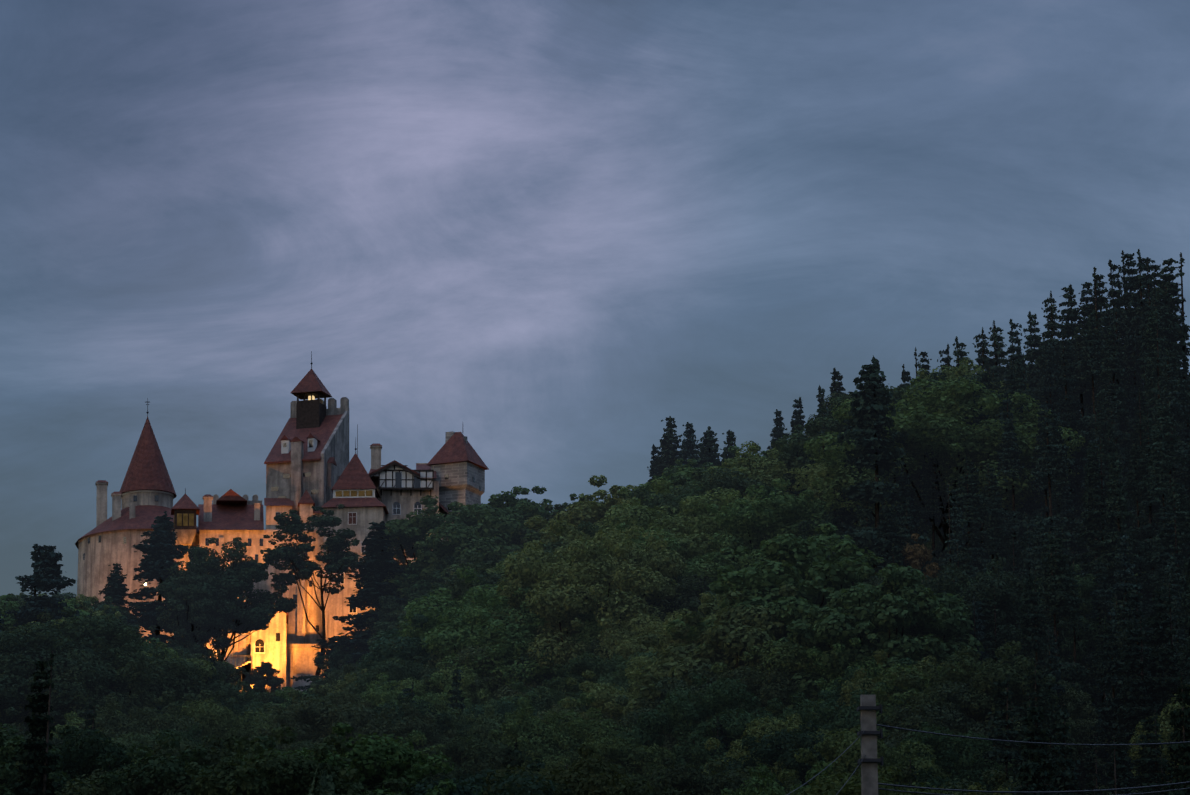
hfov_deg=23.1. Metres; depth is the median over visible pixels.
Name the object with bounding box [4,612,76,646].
tree
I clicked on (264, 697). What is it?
tree
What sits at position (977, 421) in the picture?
tree
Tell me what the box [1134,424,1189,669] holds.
tree
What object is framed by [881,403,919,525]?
tree
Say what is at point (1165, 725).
tree
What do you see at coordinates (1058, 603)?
tree
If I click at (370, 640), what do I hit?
tree
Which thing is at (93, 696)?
tree
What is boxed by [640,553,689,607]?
tree
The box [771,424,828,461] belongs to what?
tree
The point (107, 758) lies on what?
tree
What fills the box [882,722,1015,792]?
tree
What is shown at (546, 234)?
sky
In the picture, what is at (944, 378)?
tree
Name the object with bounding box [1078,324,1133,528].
tree
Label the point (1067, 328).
tree
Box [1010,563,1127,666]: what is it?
tree
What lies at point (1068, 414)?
tree
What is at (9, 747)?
tree
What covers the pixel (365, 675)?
tree
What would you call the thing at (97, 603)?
tree
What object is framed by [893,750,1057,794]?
tree
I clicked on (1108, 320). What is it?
tree
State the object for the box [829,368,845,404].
tree
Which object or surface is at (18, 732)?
tree
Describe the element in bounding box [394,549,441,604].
tree
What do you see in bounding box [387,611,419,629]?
tree
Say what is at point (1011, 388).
tree
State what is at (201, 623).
tree
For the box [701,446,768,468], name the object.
tree
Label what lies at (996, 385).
tree
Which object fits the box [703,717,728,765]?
tree
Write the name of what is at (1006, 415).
tree
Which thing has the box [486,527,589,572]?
tree
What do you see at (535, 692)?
tree
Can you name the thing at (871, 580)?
tree
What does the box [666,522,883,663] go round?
tree
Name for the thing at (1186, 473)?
tree
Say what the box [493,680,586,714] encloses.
tree
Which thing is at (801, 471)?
tree
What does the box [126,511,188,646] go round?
larch tree
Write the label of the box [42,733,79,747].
tree
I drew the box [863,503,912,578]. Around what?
tree
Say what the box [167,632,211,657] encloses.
tree
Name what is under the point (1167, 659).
tree
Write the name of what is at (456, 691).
tree
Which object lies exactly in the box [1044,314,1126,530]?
tree
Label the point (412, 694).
tree
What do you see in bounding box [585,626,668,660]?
tree
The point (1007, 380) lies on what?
tree
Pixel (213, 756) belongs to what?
tree
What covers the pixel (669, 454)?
tree
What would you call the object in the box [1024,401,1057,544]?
tree
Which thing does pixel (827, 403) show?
tree
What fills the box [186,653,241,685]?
tree
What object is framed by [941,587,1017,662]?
tree
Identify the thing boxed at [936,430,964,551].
tree
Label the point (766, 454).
tree
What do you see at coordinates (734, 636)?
tree
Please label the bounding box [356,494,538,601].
tree
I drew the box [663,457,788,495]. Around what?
tree
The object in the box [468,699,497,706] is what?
tree
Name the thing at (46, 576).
larch tree
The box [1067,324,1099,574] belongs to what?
tree
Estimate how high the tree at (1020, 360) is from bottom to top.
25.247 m
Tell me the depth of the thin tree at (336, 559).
375.01 m
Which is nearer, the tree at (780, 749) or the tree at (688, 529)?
the tree at (780, 749)
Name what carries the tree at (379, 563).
on the terrain
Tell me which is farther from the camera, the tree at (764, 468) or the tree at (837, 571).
the tree at (764, 468)
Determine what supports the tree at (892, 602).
on the terrain
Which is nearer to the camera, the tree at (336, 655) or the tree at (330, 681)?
the tree at (330, 681)
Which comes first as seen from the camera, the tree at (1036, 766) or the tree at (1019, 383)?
the tree at (1036, 766)
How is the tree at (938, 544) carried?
on the terrain
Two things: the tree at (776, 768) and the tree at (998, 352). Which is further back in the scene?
the tree at (998, 352)
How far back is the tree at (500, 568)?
282.73 m
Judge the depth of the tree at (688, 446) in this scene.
392.17 m
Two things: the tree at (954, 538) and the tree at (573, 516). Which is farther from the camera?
the tree at (573, 516)
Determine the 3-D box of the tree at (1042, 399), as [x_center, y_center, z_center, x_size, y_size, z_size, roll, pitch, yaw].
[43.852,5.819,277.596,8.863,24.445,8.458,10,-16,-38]
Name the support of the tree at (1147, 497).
on the terrain
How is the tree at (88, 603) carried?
on the terrain
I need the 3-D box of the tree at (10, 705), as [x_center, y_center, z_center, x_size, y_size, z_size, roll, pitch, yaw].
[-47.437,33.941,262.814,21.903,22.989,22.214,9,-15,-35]
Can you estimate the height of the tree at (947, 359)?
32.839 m
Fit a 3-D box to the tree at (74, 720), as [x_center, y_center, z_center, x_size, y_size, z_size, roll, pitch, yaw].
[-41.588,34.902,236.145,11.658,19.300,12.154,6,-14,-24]
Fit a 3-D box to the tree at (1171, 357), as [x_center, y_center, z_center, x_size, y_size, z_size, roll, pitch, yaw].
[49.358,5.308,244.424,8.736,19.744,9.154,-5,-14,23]
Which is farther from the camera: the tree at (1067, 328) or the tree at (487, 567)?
the tree at (487, 567)
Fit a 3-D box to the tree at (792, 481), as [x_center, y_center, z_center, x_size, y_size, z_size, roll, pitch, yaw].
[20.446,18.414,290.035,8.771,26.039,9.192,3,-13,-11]
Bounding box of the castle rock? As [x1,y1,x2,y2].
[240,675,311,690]
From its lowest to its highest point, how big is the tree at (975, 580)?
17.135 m
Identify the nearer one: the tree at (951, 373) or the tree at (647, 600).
the tree at (647, 600)
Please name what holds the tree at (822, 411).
on the terrain
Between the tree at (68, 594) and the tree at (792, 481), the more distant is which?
the tree at (68, 594)
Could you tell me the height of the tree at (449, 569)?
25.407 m
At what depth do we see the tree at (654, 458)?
402.11 m
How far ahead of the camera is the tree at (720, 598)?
249.33 m
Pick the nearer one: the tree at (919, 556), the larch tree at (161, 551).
the tree at (919, 556)
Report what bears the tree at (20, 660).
on the terrain
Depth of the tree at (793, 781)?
171.96 m
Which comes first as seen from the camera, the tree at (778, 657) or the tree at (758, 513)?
the tree at (778, 657)
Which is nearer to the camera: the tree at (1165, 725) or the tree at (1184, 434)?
the tree at (1165, 725)
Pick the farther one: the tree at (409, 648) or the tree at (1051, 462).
the tree at (409, 648)
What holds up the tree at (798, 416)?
on the terrain
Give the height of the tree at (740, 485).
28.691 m
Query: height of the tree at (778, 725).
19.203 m
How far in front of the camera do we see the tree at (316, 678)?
338.53 m
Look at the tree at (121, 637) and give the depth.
262.35 m
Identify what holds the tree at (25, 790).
on the terrain
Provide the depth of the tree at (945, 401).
264.04 m
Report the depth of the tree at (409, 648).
264.65 m
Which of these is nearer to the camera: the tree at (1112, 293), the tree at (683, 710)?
the tree at (683, 710)
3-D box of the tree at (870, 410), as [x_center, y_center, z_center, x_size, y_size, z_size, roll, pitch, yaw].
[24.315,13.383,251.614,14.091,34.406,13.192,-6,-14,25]
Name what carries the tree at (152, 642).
on the terrain
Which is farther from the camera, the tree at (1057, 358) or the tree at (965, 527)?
the tree at (1057, 358)
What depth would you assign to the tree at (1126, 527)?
226.14 m
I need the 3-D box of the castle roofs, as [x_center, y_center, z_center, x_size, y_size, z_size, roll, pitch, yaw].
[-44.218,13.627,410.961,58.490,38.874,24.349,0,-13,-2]
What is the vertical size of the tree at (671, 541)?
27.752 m
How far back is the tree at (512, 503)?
385.33 m
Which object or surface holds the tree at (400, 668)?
on the terrain
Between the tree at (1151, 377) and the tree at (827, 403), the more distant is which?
the tree at (827, 403)
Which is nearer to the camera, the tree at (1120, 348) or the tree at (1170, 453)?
the tree at (1170, 453)
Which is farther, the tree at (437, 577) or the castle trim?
the castle trim
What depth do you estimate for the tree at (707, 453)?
386.30 m
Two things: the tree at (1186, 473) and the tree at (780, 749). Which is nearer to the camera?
the tree at (780, 749)
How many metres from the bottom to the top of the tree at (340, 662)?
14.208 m
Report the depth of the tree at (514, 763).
158.37 m
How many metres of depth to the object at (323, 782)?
67.30 m
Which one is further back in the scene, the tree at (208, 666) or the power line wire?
the tree at (208, 666)
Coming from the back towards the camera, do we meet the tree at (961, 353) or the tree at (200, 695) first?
the tree at (961, 353)
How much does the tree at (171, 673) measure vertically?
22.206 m
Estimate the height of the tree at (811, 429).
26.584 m
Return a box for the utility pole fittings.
[857,704,882,765]
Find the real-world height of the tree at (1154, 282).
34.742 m
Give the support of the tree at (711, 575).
on the terrain
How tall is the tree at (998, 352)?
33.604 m
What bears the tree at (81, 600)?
on the terrain
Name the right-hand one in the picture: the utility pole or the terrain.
the terrain
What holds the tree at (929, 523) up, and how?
on the terrain
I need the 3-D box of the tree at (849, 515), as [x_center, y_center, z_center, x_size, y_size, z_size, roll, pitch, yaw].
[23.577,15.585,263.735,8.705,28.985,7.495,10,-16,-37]
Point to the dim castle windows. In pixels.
(191, 516)
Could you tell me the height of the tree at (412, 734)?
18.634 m
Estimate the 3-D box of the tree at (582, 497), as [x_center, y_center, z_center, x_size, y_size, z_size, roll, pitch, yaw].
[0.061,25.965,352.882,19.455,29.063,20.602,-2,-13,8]
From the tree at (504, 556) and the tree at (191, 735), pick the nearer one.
the tree at (191, 735)
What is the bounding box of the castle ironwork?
[146,351,357,680]
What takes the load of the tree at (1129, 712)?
on the terrain
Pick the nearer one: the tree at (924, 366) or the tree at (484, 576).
the tree at (484, 576)
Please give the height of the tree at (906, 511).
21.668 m
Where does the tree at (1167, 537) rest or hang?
on the terrain
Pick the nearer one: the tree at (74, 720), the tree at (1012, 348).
the tree at (74, 720)
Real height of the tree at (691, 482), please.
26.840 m
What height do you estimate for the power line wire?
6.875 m
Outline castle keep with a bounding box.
[266,397,348,515]
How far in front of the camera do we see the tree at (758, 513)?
265.71 m
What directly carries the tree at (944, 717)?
on the terrain
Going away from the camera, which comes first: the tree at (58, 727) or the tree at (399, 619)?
the tree at (58, 727)
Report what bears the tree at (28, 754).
on the terrain
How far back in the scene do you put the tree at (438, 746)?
207.52 m
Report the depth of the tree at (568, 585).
256.56 m
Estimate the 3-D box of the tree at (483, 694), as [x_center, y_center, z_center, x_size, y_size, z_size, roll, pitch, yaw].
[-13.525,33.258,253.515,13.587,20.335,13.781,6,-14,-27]
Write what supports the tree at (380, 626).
on the terrain
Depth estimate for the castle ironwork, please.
411.21 m
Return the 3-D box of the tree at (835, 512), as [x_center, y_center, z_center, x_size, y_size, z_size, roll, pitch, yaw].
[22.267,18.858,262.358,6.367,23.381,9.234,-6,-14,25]
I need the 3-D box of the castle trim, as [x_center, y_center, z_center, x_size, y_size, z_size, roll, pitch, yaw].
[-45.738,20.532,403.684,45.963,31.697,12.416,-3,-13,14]
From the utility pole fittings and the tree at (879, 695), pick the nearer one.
the utility pole fittings
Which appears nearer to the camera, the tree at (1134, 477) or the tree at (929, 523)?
the tree at (1134, 477)
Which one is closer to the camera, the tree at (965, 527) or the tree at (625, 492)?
the tree at (965, 527)
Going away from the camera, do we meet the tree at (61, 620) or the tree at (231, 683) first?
the tree at (61, 620)
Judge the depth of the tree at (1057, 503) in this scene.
252.28 m
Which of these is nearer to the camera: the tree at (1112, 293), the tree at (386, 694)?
the tree at (386, 694)
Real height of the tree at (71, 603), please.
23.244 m
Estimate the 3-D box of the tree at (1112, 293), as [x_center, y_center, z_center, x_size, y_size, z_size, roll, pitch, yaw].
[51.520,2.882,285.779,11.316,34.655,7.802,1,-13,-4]
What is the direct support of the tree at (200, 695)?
on the terrain
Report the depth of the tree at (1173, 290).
278.10 m
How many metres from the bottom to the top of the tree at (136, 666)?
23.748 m
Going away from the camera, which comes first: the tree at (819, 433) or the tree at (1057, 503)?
the tree at (1057, 503)
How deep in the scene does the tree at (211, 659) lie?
265.80 m
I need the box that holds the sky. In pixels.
[0,0,1189,597]
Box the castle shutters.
[349,513,355,523]
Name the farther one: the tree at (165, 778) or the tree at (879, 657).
the tree at (879, 657)
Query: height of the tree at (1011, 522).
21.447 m
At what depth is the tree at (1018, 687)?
187.69 m
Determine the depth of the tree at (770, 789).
152.35 m
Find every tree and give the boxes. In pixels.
[0,594,19,632]
[0,617,83,644]
[0,620,129,735]
[0,646,140,728]
[0,674,100,735]
[0,723,84,794]
[0,724,55,740]
[0,725,139,794]
[0,761,159,794]
[2,641,216,729]
[4,544,79,630]
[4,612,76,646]
[8,651,70,794]
[9,607,190,708]
[11,595,25,605]
[14,702,55,794]
[37,714,147,738]
[39,711,119,738]
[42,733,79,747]
[47,672,157,724]
[48,619,177,656]
[52,592,75,598]
[57,598,89,622]
[62,594,135,634]
[73,601,135,635]
[78,690,202,744]
[86,596,150,646]
[86,598,141,637]
[89,735,248,794]
[90,730,275,794]
[95,642,259,708]
[98,563,143,634]
[98,654,253,713]
[103,728,195,756]
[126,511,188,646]
[135,689,238,721]
[138,637,178,657]
[142,725,232,758]
[148,567,240,656]
[152,647,246,682]
[154,537,296,661]
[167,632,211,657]
[171,648,202,685]
[171,724,408,794]
[182,651,242,688]
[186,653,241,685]
[206,653,219,684]
[215,722,486,794]
[241,661,283,692]
[243,689,286,710]
[253,687,290,703]
[254,504,365,680]
[271,696,283,703]
[291,521,409,691]
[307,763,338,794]
[309,660,358,686]
[310,660,345,688]
[313,639,364,672]
[316,669,342,686]
[317,664,362,696]
[318,669,367,696]
[346,657,472,705]
[351,758,470,794]
[352,586,426,651]
[355,613,469,683]
[355,672,472,722]
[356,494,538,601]
[356,655,483,703]
[365,585,454,660]
[367,593,429,644]
[368,590,432,653]
[378,616,409,652]
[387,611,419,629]
[390,566,554,680]
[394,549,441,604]
[394,662,508,713]
[394,730,445,756]
[398,682,416,711]
[398,734,477,778]
[399,559,488,628]
[410,632,562,703]
[416,547,494,596]
[430,550,557,607]
[441,588,622,698]
[446,666,465,727]
[455,563,492,581]
[459,552,523,585]
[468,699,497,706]
[473,541,560,594]
[474,486,578,549]
[475,531,567,572]
[486,517,686,675]
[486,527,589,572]
[489,692,625,769]
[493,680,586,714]
[494,704,622,759]
[502,742,524,775]
[504,631,569,695]
[509,504,566,551]
[514,684,565,696]
[516,475,638,562]
[524,651,629,713]
[525,573,656,632]
[527,493,619,544]
[551,517,609,562]
[552,599,666,689]
[557,655,663,728]
[567,522,703,623]
[577,495,686,544]
[583,644,666,717]
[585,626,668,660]
[592,615,672,663]
[593,478,783,569]
[609,465,722,512]
[614,674,783,775]
[615,663,714,740]
[620,584,816,725]
[624,574,732,624]
[628,468,782,534]
[633,464,721,494]
[640,479,783,524]
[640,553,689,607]
[647,444,660,483]
[650,458,697,493]
[651,416,682,475]
[651,592,776,658]
[652,471,774,506]
[657,660,819,750]
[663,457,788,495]
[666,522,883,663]
[673,541,772,610]
[675,422,699,468]
[680,478,862,582]
[686,760,801,793]
[693,426,722,469]
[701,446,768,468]
[701,713,834,780]
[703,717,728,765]
[704,720,887,790]
[711,633,827,717]
[712,581,732,611]
[714,441,811,498]
[718,430,740,467]
[721,760,838,794]
[721,761,801,793]
[747,688,893,759]
[765,449,784,469]
[767,409,789,450]
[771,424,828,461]
[771,563,983,700]
[773,627,939,726]
[775,386,953,500]
[777,725,951,794]
[782,461,801,498]
[785,391,899,452]
[787,505,880,576]
[789,444,965,538]
[790,397,806,437]
[795,451,813,500]
[795,766,947,794]
[803,377,1085,573]
[812,425,830,465]
[814,385,826,417]
[816,657,926,729]
[817,380,919,455]
[822,489,944,574]
[824,357,929,582]
[824,484,851,534]
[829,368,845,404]
[830,569,941,606]
[833,419,863,532]
[833,649,946,729]
[853,651,1069,742]
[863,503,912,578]
[873,533,954,588]
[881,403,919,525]
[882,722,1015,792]
[883,676,1054,762]
[885,641,1079,775]
[889,372,1038,432]
[892,499,925,566]
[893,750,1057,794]
[897,364,912,391]
[903,758,917,794]
[913,557,1046,667]
[914,347,931,379]
[915,458,948,580]
[916,357,1038,410]
[918,403,958,570]
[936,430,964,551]
[937,344,952,373]
[940,483,966,584]
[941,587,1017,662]
[948,455,1003,579]
[949,783,1011,794]
[952,379,994,557]
[953,336,970,369]
[953,486,979,538]
[957,571,1022,625]
[972,327,992,375]
[977,367,997,393]
[980,389,1029,568]
[984,320,1011,382]
[985,416,1034,562]
[991,368,1002,400]
[1001,367,1013,391]
[1002,366,1035,519]
[1003,319,1025,380]
[1003,697,1057,794]
[1006,354,1026,383]
[1010,359,1044,547]
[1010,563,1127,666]
[1013,353,1027,401]
[1017,407,1091,636]
[1017,657,1058,790]
[1021,311,1042,404]
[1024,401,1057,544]
[1032,336,1095,558]
[1035,290,1061,501]
[1037,668,1070,780]
[1038,339,1062,515]
[1039,335,1083,552]
[1039,532,1102,793]
[1042,329,1095,548]
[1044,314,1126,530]
[1046,468,1084,579]
[1052,457,1086,575]
[1057,284,1090,429]
[1066,281,1098,431]
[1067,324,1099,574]
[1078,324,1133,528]
[1079,399,1123,555]
[1080,267,1110,415]
[1080,305,1135,508]
[1084,309,1132,560]
[1090,286,1189,551]
[1092,314,1131,491]
[1098,260,1128,390]
[1101,451,1146,629]
[1105,735,1132,794]
[1106,616,1158,789]
[1114,250,1143,434]
[1119,442,1185,644]
[1121,301,1183,550]
[1124,249,1156,447]
[1127,684,1189,794]
[1129,402,1189,608]
[1129,709,1173,794]
[1130,348,1189,556]
[1130,409,1187,629]
[1134,305,1189,527]
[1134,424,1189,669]
[1136,583,1189,788]
[1137,260,1161,410]
[1141,252,1189,410]
[1142,363,1189,550]
[1144,477,1189,676]
[1145,501,1189,701]
[1159,673,1189,794]
[1160,363,1182,435]
[1172,387,1189,563]
[1175,376,1189,448]
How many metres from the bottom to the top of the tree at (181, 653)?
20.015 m
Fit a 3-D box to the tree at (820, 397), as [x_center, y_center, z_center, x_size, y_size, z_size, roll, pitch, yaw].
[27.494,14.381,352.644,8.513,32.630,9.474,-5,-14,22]
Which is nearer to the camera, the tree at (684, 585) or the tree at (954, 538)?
the tree at (954, 538)
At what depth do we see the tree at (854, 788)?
134.93 m
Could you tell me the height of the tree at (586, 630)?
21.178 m
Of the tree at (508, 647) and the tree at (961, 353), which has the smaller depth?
the tree at (508, 647)
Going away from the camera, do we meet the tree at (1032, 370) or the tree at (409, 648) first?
the tree at (409, 648)
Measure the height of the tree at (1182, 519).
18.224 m
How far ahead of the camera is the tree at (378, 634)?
305.94 m
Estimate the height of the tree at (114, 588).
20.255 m
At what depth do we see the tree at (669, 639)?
232.58 m
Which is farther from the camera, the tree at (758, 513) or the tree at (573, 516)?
the tree at (573, 516)
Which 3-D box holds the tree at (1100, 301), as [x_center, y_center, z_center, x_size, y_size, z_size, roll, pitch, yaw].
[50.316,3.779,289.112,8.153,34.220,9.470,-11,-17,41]
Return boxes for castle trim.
[121,438,431,652]
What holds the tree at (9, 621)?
on the terrain
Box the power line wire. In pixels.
[787,724,1189,794]
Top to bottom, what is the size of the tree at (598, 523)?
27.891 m
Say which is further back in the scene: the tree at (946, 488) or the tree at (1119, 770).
the tree at (946, 488)
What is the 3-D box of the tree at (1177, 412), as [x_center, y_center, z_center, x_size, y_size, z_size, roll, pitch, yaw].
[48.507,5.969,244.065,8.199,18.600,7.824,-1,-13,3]
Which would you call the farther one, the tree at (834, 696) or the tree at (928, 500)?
the tree at (928, 500)
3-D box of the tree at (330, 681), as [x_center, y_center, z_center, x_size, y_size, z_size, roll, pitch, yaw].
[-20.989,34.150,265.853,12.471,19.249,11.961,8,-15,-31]
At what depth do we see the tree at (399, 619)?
322.52 m
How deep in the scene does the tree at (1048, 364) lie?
278.59 m
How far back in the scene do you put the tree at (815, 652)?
203.62 m
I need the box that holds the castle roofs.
[75,369,488,623]
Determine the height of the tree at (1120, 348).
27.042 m
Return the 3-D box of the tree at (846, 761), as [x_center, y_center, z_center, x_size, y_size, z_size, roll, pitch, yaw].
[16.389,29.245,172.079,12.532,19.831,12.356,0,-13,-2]
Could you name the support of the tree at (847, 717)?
on the terrain
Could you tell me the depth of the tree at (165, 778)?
138.06 m
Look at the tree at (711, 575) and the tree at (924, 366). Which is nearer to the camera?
the tree at (711, 575)
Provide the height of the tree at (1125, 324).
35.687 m
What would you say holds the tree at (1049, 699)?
on the terrain
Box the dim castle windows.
[177,490,410,564]
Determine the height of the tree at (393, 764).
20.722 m
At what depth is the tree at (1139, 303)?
282.69 m
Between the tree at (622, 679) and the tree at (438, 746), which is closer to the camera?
the tree at (438, 746)
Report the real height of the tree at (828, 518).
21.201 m
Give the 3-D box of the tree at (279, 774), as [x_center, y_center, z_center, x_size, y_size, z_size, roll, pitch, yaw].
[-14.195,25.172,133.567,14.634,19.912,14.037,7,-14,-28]
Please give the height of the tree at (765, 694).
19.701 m
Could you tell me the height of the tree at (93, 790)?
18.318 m
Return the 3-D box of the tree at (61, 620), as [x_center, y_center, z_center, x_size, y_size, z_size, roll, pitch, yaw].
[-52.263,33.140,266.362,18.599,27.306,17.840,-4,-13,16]
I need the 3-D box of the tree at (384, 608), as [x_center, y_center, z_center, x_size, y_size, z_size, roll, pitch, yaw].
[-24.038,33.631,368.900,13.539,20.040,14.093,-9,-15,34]
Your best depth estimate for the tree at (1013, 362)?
305.94 m
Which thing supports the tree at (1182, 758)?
on the terrain
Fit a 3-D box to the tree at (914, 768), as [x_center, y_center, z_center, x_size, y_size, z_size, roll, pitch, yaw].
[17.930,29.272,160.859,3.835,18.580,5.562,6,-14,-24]
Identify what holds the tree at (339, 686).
on the terrain
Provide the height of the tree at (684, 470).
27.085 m
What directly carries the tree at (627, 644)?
on the terrain
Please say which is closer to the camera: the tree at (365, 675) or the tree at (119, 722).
the tree at (119, 722)
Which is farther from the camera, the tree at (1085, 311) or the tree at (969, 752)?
the tree at (1085, 311)
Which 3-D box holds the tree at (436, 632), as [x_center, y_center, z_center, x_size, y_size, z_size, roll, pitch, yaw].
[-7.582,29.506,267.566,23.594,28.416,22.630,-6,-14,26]
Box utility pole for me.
[860,695,877,794]
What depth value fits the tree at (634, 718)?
213.25 m
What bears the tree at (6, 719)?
on the terrain
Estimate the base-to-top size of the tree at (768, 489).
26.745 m
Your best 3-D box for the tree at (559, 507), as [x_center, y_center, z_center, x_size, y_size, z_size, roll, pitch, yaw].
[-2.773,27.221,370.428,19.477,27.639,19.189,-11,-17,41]
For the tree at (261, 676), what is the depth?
369.51 m
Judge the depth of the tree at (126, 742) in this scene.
212.46 m
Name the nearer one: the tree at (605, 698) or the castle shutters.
the tree at (605, 698)
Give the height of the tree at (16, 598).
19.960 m
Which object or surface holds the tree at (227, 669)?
on the terrain
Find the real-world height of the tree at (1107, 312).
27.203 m
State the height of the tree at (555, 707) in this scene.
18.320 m
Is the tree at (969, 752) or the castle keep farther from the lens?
the castle keep
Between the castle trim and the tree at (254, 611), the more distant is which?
the castle trim
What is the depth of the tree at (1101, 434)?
257.20 m
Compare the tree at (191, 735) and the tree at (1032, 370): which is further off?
the tree at (1032, 370)
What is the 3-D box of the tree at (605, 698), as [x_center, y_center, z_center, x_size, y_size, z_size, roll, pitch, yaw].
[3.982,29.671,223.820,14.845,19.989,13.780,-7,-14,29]
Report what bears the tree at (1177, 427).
on the terrain
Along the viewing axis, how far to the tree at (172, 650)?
271.90 m
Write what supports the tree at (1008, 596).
on the terrain
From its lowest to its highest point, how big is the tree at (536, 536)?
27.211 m
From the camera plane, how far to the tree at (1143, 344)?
266.67 m
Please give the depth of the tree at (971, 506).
244.69 m
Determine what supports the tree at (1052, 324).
on the terrain
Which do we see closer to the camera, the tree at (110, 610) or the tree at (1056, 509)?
the tree at (1056, 509)
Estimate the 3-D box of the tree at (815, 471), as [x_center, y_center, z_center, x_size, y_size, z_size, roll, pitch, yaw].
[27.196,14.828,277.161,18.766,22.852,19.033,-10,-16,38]
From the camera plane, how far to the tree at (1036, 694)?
176.24 m
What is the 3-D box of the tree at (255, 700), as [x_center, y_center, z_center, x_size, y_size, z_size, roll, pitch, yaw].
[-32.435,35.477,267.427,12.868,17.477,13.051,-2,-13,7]
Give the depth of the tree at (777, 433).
366.30 m
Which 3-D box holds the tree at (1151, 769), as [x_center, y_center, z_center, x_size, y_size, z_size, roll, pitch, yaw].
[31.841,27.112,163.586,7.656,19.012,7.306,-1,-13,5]
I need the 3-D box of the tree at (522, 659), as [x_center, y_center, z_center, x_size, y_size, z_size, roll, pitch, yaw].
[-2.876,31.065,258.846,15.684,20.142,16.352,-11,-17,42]
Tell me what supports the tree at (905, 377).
on the terrain
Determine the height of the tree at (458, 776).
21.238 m
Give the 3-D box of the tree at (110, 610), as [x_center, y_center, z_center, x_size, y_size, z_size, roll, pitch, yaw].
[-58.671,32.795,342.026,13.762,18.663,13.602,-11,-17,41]
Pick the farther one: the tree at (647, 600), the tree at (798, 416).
the tree at (798, 416)
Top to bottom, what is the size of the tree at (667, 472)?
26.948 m
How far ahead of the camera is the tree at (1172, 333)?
272.94 m
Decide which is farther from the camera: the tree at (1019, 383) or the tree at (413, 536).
the tree at (413, 536)
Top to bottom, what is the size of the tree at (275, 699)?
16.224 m
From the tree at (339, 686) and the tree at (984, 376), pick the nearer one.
the tree at (339, 686)
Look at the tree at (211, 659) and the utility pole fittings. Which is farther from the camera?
the tree at (211, 659)
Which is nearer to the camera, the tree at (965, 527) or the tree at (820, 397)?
the tree at (965, 527)
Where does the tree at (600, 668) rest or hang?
on the terrain
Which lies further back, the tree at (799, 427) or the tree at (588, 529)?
the tree at (799, 427)
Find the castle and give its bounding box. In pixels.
[77,392,484,692]
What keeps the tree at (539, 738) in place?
on the terrain
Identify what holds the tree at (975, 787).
on the terrain
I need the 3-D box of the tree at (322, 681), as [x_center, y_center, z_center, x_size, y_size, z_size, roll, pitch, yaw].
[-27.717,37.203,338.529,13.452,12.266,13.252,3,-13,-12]
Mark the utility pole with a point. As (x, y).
(869, 778)
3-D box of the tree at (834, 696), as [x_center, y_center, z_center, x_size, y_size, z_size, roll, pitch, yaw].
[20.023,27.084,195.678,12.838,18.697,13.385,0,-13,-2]
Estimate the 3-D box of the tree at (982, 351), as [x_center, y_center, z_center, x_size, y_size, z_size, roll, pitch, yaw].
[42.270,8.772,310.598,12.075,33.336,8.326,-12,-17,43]
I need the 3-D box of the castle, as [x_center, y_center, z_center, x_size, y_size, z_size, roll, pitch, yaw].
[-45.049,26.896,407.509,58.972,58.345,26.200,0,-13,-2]
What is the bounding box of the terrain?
[1090,572,1189,759]
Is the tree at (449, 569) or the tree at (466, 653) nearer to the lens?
the tree at (466, 653)

